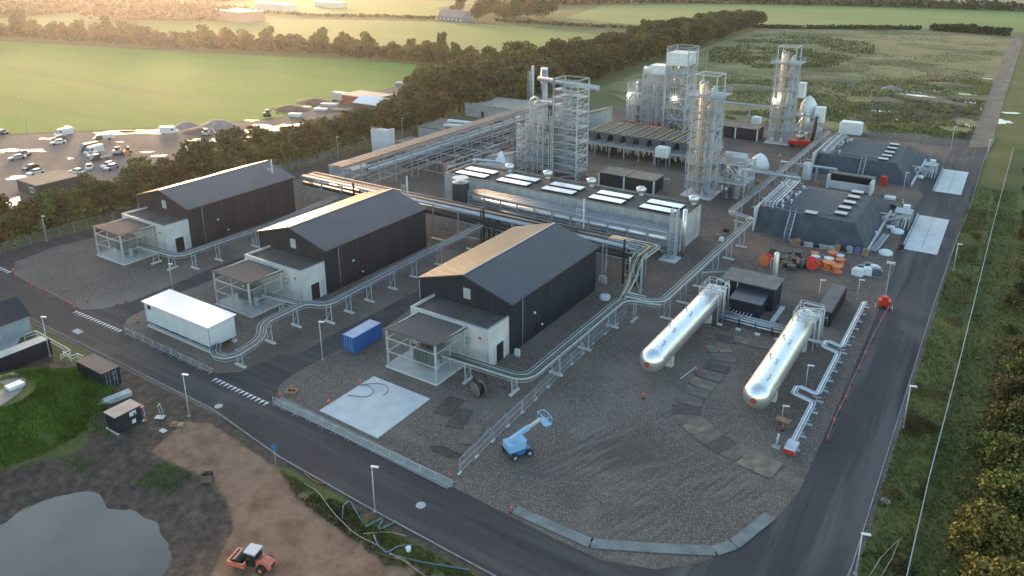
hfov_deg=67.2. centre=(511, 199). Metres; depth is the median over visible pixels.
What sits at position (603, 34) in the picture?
broadleaf tree
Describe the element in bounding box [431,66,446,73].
broadleaf tree
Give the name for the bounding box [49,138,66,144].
parked car
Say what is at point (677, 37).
broadleaf tree
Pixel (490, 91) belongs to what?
undergrowth
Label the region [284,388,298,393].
timber pit frame
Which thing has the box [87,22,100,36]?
broadleaf tree
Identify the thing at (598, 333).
site fence panel
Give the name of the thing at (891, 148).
roof hatch
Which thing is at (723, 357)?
steel plate
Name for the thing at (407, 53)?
undergrowth
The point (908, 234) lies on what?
drain channel
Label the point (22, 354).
shipping container
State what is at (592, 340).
site fence panel
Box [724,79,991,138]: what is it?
tussocks
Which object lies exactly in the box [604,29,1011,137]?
meadow
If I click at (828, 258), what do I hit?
cable drum
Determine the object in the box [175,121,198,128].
soil heap
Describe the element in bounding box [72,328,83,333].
asphalt patch
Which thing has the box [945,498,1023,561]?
bushy tree
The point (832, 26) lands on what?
hedge
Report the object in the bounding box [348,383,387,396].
hose
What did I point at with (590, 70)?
broadleaf tree
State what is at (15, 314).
grey house
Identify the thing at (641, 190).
roof ventilator
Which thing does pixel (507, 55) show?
broadleaf tree
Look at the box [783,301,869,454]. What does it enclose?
pipeline
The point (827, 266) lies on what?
cable drum
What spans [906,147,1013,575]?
fence
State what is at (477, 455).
site fence panel
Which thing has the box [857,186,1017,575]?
verge grass
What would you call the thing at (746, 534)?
concrete barrier
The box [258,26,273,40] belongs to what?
broadleaf tree
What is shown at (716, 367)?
steel plate
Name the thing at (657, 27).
broadleaf tree
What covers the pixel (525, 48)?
broadleaf tree
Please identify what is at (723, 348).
steel plate
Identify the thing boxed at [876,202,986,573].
dry grass
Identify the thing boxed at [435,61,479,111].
broadleaf tree
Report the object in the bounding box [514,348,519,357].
junction box
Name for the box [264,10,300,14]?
hedge
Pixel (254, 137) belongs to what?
broadleaf tree
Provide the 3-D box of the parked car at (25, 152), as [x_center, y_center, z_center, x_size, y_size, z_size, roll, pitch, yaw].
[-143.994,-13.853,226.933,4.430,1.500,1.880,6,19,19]
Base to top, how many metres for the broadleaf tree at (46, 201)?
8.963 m
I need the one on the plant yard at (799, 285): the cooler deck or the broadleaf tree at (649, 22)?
the cooler deck
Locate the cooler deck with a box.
[580,136,723,168]
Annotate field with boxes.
[0,12,597,61]
[0,41,446,133]
[211,0,473,16]
[567,4,1023,31]
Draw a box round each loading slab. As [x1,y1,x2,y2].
[904,215,948,254]
[934,169,968,194]
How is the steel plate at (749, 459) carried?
on the gravel yard at (614, 457)
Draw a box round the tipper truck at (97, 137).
[93,133,113,140]
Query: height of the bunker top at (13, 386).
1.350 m
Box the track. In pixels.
[970,35,1023,146]
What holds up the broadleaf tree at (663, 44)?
on the ground at (246, 498)
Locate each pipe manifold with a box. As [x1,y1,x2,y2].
[762,176,807,208]
[820,132,853,153]
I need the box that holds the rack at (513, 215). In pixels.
[480,207,578,242]
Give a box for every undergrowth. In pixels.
[0,25,498,64]
[0,130,370,246]
[464,27,735,102]
[924,213,1023,575]
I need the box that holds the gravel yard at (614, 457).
[12,101,956,575]
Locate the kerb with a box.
[29,137,995,575]
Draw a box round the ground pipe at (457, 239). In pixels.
[431,236,478,242]
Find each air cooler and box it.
[588,121,619,140]
[599,123,631,142]
[612,124,643,143]
[624,126,656,145]
[637,127,668,147]
[651,129,681,148]
[664,131,693,151]
[678,132,706,153]
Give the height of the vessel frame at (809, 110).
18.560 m
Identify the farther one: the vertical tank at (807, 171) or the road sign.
the vertical tank at (807, 171)
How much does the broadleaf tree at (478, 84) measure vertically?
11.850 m
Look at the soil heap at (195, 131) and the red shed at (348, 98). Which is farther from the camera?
the red shed at (348, 98)
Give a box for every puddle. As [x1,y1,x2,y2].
[1,149,45,151]
[6,175,27,179]
[6,196,22,205]
[94,131,158,134]
[115,130,158,133]
[187,138,216,141]
[245,124,284,130]
[275,124,299,126]
[998,119,1011,123]
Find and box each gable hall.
[122,160,295,255]
[244,188,427,300]
[410,222,599,367]
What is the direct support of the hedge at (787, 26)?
on the ground at (246, 498)
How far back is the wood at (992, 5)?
796.25 m
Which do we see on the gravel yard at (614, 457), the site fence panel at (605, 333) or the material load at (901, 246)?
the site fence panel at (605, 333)
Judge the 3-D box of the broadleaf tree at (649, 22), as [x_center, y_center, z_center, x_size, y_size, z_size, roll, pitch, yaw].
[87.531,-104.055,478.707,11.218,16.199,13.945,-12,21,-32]
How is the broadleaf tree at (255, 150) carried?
on the ground at (246, 498)
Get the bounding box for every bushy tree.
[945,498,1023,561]
[958,551,1023,575]
[975,466,1023,527]
[982,396,1023,441]
[982,429,1023,483]
[995,374,1023,403]
[1006,348,1023,378]
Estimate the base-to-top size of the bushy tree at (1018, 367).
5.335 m
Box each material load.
[598,275,606,283]
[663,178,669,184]
[723,228,729,232]
[890,203,895,209]
[899,243,904,251]
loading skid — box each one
[880,204,913,229]
[913,159,938,178]
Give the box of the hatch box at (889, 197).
[884,195,895,199]
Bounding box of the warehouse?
[214,8,264,22]
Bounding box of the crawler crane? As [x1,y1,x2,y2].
[624,119,664,128]
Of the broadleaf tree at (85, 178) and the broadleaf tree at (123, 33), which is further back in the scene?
the broadleaf tree at (123, 33)
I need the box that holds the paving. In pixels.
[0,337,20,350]
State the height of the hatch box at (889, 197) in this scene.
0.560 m
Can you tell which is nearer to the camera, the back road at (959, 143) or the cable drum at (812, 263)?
the cable drum at (812, 263)
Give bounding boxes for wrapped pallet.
[850,267,863,277]
[862,266,871,276]
[868,264,880,267]
[872,267,882,277]
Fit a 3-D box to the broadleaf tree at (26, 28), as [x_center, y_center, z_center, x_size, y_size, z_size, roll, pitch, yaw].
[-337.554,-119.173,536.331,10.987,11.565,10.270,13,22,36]
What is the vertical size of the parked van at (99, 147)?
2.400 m
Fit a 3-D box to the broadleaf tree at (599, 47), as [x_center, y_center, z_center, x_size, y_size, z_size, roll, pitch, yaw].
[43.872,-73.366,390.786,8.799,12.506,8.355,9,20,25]
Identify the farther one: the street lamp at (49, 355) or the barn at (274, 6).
the barn at (274, 6)
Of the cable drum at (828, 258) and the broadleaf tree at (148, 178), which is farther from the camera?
the broadleaf tree at (148, 178)
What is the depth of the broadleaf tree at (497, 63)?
329.30 m
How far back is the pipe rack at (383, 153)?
212.55 m
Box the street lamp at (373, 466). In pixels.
[370,465,378,512]
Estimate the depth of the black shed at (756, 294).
128.04 m
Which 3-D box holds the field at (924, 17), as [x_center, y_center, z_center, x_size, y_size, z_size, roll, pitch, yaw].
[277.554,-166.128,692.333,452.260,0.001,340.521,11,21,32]
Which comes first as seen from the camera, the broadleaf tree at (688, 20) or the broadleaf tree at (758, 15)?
the broadleaf tree at (688, 20)
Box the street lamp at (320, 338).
[318,321,323,359]
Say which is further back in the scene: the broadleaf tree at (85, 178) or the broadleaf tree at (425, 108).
the broadleaf tree at (425, 108)
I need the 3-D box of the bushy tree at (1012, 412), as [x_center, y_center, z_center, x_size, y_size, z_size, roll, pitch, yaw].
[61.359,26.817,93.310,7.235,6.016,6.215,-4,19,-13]
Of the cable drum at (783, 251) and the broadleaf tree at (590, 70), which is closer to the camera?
the cable drum at (783, 251)
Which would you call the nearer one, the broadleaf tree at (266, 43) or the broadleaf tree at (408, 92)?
the broadleaf tree at (408, 92)
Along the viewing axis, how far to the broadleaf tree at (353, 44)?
436.57 m
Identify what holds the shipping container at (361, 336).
on the gravel yard at (614, 457)
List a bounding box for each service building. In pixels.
[328,160,369,179]
[395,136,446,155]
[417,118,490,145]
[464,97,543,122]
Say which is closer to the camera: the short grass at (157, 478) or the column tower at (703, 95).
the short grass at (157, 478)
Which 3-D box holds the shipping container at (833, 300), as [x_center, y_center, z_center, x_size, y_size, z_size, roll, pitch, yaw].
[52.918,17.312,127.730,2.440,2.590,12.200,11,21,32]
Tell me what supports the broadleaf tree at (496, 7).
on the ground at (246, 498)
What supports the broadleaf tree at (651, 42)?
on the ground at (246, 498)
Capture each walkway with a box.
[273,397,454,488]
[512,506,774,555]
[870,233,888,251]
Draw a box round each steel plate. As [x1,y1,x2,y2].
[434,396,463,415]
[446,408,472,428]
[459,423,482,444]
[673,404,700,415]
[673,414,703,424]
[674,393,703,406]
[680,384,710,398]
[682,420,713,434]
[687,376,717,390]
[692,427,723,444]
[695,369,724,381]
[696,328,715,340]
[703,361,730,373]
[705,345,731,352]
[705,435,736,453]
[707,319,732,330]
[710,353,735,362]
[714,333,736,343]
[719,442,748,461]
[733,335,758,344]
[736,449,764,470]
[748,340,771,349]
[753,456,782,478]
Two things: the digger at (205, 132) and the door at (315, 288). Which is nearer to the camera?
the door at (315, 288)
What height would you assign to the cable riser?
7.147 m
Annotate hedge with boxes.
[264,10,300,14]
[296,12,437,18]
[495,18,637,28]
[752,23,804,28]
[804,24,829,28]
[827,24,836,28]
[836,24,850,28]
[847,24,921,29]
[929,23,1012,35]
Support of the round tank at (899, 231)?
on the plant yard at (799, 285)
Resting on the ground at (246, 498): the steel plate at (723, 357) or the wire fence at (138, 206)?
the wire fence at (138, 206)
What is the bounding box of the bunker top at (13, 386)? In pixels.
[0,372,25,405]
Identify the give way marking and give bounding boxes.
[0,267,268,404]
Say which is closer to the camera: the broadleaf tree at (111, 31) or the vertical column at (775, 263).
the vertical column at (775, 263)
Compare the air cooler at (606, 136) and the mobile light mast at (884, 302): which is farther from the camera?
the air cooler at (606, 136)
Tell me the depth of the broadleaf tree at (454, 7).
693.32 m
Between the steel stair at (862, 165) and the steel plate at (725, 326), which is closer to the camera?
the steel plate at (725, 326)
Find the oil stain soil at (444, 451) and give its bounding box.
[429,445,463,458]
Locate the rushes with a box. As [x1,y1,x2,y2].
[709,34,874,68]
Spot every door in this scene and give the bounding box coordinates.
[103,372,111,386]
[111,368,119,384]
[175,236,184,251]
[222,226,227,236]
[311,282,319,299]
[343,336,348,349]
[348,338,353,351]
[357,267,361,279]
[497,341,502,361]
[536,319,540,334]
[822,312,829,325]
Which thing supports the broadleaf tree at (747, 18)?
on the ground at (246, 498)
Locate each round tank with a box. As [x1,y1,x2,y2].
[878,249,892,255]
[890,228,903,234]
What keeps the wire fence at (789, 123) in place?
on the ground at (246, 498)
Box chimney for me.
[541,67,547,105]
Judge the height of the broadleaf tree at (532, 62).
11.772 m
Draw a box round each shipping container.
[0,335,52,372]
[76,353,121,386]
[342,319,381,353]
[815,283,846,326]
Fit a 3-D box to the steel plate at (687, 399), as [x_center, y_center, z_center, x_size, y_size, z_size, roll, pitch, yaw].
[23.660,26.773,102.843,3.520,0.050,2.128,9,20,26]
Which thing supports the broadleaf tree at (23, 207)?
on the ground at (246, 498)
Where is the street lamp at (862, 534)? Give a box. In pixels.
[854,532,870,575]
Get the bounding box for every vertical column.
[733,166,741,198]
[769,252,779,275]
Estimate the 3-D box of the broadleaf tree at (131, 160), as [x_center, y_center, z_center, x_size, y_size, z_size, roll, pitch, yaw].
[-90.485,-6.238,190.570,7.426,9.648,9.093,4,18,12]
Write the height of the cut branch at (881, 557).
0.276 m
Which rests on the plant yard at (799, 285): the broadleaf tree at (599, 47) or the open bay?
the open bay
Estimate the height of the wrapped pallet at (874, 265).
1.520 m
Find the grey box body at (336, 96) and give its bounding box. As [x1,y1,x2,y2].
[331,91,347,102]
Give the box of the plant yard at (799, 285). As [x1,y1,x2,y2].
[293,104,950,334]
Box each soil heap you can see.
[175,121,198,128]
[179,127,219,135]
[198,119,236,129]
[274,104,311,112]
[294,98,332,105]
[720,84,776,91]
[799,75,864,83]
[881,85,902,90]
[923,82,976,88]
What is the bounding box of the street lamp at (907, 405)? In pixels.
[902,385,916,428]
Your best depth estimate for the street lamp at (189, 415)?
98.81 m
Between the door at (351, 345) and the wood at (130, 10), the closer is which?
the door at (351, 345)
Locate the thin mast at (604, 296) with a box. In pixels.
[599,249,609,300]
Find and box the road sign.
[271,444,276,466]
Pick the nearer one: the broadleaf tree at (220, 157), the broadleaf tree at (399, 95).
the broadleaf tree at (220, 157)
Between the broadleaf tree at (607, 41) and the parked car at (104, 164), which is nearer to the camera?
the parked car at (104, 164)
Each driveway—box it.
[76,256,244,335]
[211,289,420,404]
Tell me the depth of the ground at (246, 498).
91.73 m
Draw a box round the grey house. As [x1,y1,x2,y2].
[0,296,31,344]
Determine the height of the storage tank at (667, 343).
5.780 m
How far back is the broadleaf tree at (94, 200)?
175.16 m
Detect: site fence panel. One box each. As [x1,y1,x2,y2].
[457,443,474,474]
[474,428,490,457]
[491,414,506,442]
[506,400,521,427]
[520,389,535,413]
[534,375,546,400]
[547,364,559,387]
[559,353,570,376]
[571,343,583,365]
[581,333,593,354]
[592,324,603,343]
[604,315,614,334]
[616,306,626,325]
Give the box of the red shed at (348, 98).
[340,90,392,105]
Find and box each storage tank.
[452,175,472,204]
[639,276,729,371]
[743,300,825,408]
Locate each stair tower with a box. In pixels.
[547,75,589,180]
[662,44,699,130]
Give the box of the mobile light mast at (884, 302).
[875,261,894,310]
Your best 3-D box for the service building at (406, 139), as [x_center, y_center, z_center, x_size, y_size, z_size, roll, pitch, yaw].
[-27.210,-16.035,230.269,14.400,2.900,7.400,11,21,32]
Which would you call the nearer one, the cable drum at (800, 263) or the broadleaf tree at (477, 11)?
the cable drum at (800, 263)
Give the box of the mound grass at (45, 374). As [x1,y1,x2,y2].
[0,366,113,467]
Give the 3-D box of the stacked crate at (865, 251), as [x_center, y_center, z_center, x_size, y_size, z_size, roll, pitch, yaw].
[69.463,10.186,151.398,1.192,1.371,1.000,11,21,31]
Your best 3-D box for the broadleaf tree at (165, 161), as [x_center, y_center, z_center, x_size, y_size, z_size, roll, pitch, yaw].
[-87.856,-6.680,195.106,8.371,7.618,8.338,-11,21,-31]
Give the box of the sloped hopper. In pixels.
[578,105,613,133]
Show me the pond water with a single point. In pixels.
(87, 533)
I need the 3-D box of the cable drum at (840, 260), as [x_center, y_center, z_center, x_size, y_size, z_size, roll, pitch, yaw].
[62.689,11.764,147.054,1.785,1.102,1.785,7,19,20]
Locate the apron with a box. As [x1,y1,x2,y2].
[892,155,943,261]
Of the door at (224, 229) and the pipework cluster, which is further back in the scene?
the pipework cluster
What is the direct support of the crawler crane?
on the ground at (246, 498)
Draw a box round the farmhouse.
[438,8,471,22]
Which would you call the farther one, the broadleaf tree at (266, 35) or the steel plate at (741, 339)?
the broadleaf tree at (266, 35)
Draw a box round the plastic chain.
[829,306,888,432]
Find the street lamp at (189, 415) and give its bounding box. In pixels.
[181,373,190,416]
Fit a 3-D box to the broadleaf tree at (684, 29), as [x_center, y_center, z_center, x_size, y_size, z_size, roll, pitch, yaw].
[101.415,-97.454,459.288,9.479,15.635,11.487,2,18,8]
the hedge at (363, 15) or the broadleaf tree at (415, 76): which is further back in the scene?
the hedge at (363, 15)
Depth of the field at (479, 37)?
584.76 m
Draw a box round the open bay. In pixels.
[826,170,875,194]
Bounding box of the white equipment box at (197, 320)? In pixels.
[141,289,236,353]
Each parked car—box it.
[0,129,8,134]
[7,153,25,160]
[15,150,31,155]
[21,163,39,170]
[25,168,44,175]
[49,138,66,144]
[50,134,66,139]
[68,168,85,173]
[85,163,92,170]
[86,151,102,157]
[100,161,115,167]
[102,163,119,170]
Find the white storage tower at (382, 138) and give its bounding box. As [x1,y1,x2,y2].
[370,126,394,156]
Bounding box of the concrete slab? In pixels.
[319,376,429,438]
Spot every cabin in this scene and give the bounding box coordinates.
[15,170,80,195]
[103,399,144,434]
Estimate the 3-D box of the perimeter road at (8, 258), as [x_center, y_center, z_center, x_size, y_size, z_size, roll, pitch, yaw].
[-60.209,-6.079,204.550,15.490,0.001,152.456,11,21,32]
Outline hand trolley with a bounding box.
[154,403,165,418]
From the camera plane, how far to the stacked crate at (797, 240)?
156.26 m
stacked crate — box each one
[789,239,795,245]
[794,238,800,245]
[813,243,818,248]
[834,244,840,251]
[840,247,846,252]
[846,246,852,253]
[853,247,860,254]
[861,248,868,255]
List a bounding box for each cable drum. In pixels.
[470,380,486,397]
[472,372,487,386]
[759,256,768,266]
[765,254,772,263]
[768,249,776,257]
[779,249,787,253]
[779,255,788,262]
[780,260,789,267]
[786,263,795,271]
[790,256,799,263]
[792,249,802,257]
[796,258,806,268]
[806,256,818,269]
[817,258,826,266]
[822,260,835,270]
[824,256,833,259]
[827,250,838,259]
[830,263,842,273]
[835,257,845,265]
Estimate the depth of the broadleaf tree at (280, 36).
458.44 m
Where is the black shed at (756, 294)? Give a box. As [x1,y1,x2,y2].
[721,267,784,322]
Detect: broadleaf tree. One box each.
[0,193,12,212]
[0,207,15,242]
[0,212,16,242]
[6,210,36,233]
[7,16,12,30]
[7,197,45,234]
[9,9,26,28]
[18,21,31,35]
[27,188,63,227]
[28,18,43,32]
[36,203,69,226]
[47,23,59,37]
[50,187,67,199]
[55,21,68,39]
[55,194,79,221]
[63,187,93,215]
[69,19,86,39]
[75,172,96,197]
[82,179,119,213]
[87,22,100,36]
[89,194,114,212]
[97,15,111,36]
[106,24,116,34]
[106,175,135,207]
[114,20,126,37]
[116,182,136,200]
[117,157,150,182]
[121,24,131,43]
[124,23,140,44]
[127,155,161,170]
[131,162,163,194]
[135,26,151,41]
[147,30,158,39]
[152,32,167,43]
[154,162,176,186]
[156,156,179,167]
[167,30,174,39]
[167,161,189,182]
[171,32,185,42]
[172,150,203,174]
[176,35,186,45]
[176,138,219,175]
[184,30,198,47]
[194,24,212,41]
[207,147,233,173]
[208,31,217,41]
[209,140,231,154]
[215,125,249,153]
[216,27,235,49]
[225,147,249,167]
[235,28,254,47]
[237,141,271,164]
[241,35,252,49]
[244,124,268,154]
[256,127,287,158]
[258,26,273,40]
[261,39,272,50]
[272,33,286,46]
[274,128,298,161]
[280,126,296,130]
[284,33,301,47]
[289,124,318,143]
[289,129,311,155]
[294,35,308,50]
[299,118,325,152]
[308,36,315,48]
[312,27,328,46]
[314,116,336,142]
[315,125,333,145]
[323,119,348,146]
[326,115,342,121]
[333,36,340,46]
[339,31,353,53]
[340,109,360,142]
[347,39,359,54]
[349,106,378,142]
[359,31,375,50]
[369,106,399,133]
[377,98,406,132]
[385,42,402,58]
[386,92,407,100]
[393,98,422,131]
[398,83,424,99]
[402,38,416,49]
[403,62,436,88]
[404,94,435,126]
[419,40,433,54]
[419,71,449,95]
[420,90,450,121]
[430,32,449,61]
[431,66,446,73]
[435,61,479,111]
[437,90,458,117]
[447,56,473,64]
[449,5,457,9]
[450,41,463,56]
[455,0,465,9]
[459,87,491,108]
[463,45,479,58]
[465,62,489,81]
[465,77,481,86]
[469,4,483,19]
[472,0,491,15]
[474,58,495,77]
[479,46,504,64]
[479,73,501,93]
[486,0,496,13]
[488,58,504,71]
[491,0,503,17]
[493,67,519,98]
[496,65,514,71]
[498,49,517,64]
[499,5,512,18]
[501,40,523,51]
[504,57,530,68]
[508,4,519,18]
[510,0,525,15]
[511,73,528,98]
[514,43,542,61]
[515,64,540,91]
[519,0,535,16]
[519,59,547,70]
[530,0,540,15]
[532,49,551,61]
[533,63,557,90]
[535,0,553,16]
[545,37,568,54]
[549,0,558,12]
[549,62,565,87]
[560,50,585,79]
[567,40,592,51]
[568,36,586,45]
[578,60,596,76]
[586,51,613,78]
[587,39,606,50]
[592,43,604,52]
[594,36,612,46]
[595,32,611,39]
[604,44,626,72]
[609,33,626,45]
[625,26,643,38]
[625,40,647,66]
[626,38,646,64]
[627,32,648,41]
[638,18,647,30]
[642,35,658,60]
[644,19,661,31]
[649,23,667,39]
[655,34,675,57]
[656,27,674,53]
[666,17,681,28]
[672,28,686,46]
[677,23,689,47]
[681,16,693,23]
[687,23,708,45]
[692,13,703,20]
[699,13,719,25]
[708,11,718,18]
[713,25,727,38]
[717,9,727,17]
[723,11,738,17]
[735,18,746,31]
[739,12,754,29]
[743,9,755,28]
[754,10,763,23]
[758,11,767,23]
[971,430,996,458]
[999,422,1021,441]
[1000,322,1019,335]
[1002,289,1020,305]
[1013,282,1023,297]
[1013,337,1023,353]
[1017,226,1023,237]
[1018,271,1023,280]
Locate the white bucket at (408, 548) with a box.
[406,545,410,552]
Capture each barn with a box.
[254,1,296,11]
[314,0,346,7]
[352,95,388,110]
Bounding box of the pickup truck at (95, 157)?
[88,153,112,161]
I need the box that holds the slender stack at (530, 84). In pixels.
[527,65,533,100]
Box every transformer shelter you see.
[92,217,157,265]
[211,259,285,317]
[384,311,466,385]
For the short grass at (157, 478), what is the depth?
90.78 m
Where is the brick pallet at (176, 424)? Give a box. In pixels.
[169,421,184,426]
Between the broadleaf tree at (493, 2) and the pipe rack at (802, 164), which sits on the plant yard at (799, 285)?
the pipe rack at (802, 164)
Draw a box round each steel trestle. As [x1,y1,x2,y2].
[352,182,367,195]
[482,210,499,241]
[622,239,641,285]
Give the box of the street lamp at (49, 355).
[41,316,51,356]
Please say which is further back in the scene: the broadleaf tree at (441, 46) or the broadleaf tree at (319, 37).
the broadleaf tree at (319, 37)
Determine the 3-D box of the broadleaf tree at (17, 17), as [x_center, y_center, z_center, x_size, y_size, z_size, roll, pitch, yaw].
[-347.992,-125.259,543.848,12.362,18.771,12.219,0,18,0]
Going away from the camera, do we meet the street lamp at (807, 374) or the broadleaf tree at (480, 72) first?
the street lamp at (807, 374)
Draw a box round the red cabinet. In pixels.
[880,176,887,185]
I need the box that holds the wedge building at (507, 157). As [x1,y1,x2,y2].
[485,151,515,169]
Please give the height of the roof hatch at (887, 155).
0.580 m
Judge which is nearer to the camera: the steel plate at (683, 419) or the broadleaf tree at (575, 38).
the steel plate at (683, 419)
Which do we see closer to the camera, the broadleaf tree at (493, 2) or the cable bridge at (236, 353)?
the cable bridge at (236, 353)
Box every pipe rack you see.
[301,172,646,275]
[330,92,580,198]
[468,188,674,259]
[692,98,776,123]
[742,168,801,189]
[778,161,837,180]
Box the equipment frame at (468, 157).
[417,125,524,176]
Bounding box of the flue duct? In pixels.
[537,76,599,90]
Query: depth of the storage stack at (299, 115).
277.16 m
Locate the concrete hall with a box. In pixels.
[444,162,701,254]
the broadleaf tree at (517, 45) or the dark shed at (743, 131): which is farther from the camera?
the broadleaf tree at (517, 45)
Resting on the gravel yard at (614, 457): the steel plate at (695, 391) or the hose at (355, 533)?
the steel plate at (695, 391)
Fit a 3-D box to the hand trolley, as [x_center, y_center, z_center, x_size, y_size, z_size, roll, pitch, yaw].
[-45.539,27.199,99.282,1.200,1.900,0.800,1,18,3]
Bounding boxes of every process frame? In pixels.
[516,96,567,174]
[626,63,674,126]
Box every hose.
[304,483,424,575]
[342,501,363,522]
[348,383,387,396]
[363,532,406,535]
[365,519,394,529]
[373,534,413,552]
[389,553,469,570]
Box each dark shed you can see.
[598,166,664,193]
[715,121,764,140]
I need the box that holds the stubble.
[762,0,1023,3]
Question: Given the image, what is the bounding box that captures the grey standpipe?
[772,433,780,449]
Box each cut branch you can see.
[869,539,898,575]
[881,538,901,575]
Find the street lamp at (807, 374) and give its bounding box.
[805,364,813,386]
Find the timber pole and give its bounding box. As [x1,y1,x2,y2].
[393,557,411,564]
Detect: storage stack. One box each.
[288,113,302,117]
[313,107,327,110]
[320,102,339,106]
[331,108,352,110]
[395,81,403,84]
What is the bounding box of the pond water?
[0,491,171,575]
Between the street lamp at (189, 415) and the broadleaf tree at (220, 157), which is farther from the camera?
the broadleaf tree at (220, 157)
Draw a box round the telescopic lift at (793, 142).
[788,116,817,146]
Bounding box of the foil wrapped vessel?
[747,153,773,171]
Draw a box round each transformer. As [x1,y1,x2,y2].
[115,233,141,256]
[237,280,266,305]
[413,342,448,369]
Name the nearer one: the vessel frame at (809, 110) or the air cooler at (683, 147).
the air cooler at (683, 147)
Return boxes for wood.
[0,0,175,15]
[8,0,228,1]
[67,0,258,21]
[496,0,1023,10]
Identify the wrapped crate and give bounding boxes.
[654,145,670,167]
[751,116,761,123]
[839,120,863,135]
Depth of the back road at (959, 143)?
242.52 m
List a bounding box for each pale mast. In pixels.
[401,176,407,196]
[576,199,584,227]
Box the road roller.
[226,543,276,575]
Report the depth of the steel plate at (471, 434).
95.72 m
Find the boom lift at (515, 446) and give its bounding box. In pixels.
[501,409,551,461]
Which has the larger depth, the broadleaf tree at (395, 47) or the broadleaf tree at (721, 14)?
the broadleaf tree at (721, 14)
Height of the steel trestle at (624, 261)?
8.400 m
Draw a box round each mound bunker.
[752,182,891,251]
[812,137,927,186]
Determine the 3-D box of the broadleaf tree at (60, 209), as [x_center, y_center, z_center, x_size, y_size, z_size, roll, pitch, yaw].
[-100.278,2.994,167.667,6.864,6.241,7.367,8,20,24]
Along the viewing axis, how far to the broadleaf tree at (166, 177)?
186.71 m
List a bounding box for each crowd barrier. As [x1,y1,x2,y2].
[272,396,283,409]
[296,408,309,418]
[321,419,334,432]
[334,425,348,438]
[347,431,360,444]
[361,438,375,452]
[375,444,389,456]
[405,458,419,473]
[436,472,451,488]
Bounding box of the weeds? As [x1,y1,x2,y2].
[280,470,471,575]
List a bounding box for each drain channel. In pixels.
[904,213,932,247]
[932,167,955,190]
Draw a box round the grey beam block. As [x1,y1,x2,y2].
[97,388,132,404]
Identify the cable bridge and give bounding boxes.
[136,193,345,270]
[210,223,482,368]
[261,292,300,310]
[441,296,661,396]
[625,195,752,322]
[700,269,728,284]
[748,131,830,207]
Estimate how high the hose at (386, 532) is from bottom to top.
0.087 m
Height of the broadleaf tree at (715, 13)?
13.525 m
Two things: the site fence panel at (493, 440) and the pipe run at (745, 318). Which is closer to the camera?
the site fence panel at (493, 440)
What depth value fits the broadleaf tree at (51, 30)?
518.18 m
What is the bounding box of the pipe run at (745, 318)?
[717,308,785,340]
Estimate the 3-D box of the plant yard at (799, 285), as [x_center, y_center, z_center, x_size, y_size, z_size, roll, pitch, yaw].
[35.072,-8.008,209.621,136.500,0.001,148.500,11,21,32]
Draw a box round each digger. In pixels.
[112,144,132,155]
[123,146,130,155]
[201,127,217,136]
[263,107,277,116]
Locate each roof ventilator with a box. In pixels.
[505,163,513,171]
[543,170,552,178]
[587,177,596,186]
[636,186,645,195]
[689,195,699,204]
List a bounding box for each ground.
[0,0,1023,575]
[0,85,456,234]
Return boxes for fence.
[0,113,462,253]
[24,330,83,361]
[552,95,948,142]
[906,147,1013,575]
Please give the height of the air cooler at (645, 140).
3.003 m
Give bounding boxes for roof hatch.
[805,210,817,215]
[834,210,847,216]
[838,205,850,210]
[843,200,855,205]
[847,194,860,199]
[851,190,863,194]
[878,157,888,160]
[882,154,891,157]
[884,150,894,154]
[887,146,897,150]
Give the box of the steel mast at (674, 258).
[642,207,680,263]
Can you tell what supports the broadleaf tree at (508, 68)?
on the ground at (246, 498)
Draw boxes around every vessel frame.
[713,151,756,202]
[791,82,826,146]
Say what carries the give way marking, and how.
on the road at (485, 536)
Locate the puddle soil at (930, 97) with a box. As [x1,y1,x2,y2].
[856,91,985,121]
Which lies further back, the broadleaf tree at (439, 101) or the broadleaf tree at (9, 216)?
the broadleaf tree at (439, 101)
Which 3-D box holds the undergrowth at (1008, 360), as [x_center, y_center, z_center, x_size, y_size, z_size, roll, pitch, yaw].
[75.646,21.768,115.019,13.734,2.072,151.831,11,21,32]
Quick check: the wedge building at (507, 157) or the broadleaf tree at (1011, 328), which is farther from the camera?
the wedge building at (507, 157)
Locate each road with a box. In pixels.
[0,135,418,272]
[0,273,661,575]
[656,134,994,575]
[723,120,992,151]
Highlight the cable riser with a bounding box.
[608,235,659,299]
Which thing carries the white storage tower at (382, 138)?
on the gravel yard at (614, 457)
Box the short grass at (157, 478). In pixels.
[40,394,191,494]
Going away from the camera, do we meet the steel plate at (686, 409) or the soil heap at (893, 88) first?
the steel plate at (686, 409)
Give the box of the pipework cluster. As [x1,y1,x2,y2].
[538,112,584,141]
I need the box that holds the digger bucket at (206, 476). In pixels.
[200,470,214,482]
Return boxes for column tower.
[680,51,732,200]
[764,34,806,145]
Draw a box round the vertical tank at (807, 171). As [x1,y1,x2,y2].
[802,162,812,179]
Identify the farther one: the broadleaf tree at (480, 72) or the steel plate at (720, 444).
the broadleaf tree at (480, 72)
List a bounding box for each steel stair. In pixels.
[783,208,796,238]
[858,156,866,174]
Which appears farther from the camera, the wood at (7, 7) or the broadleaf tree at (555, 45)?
the wood at (7, 7)
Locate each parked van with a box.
[54,126,73,135]
[78,141,98,151]
[83,143,104,154]
[159,126,178,133]
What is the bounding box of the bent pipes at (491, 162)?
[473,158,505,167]
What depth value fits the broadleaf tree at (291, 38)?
456.50 m
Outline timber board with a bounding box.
[775,415,791,428]

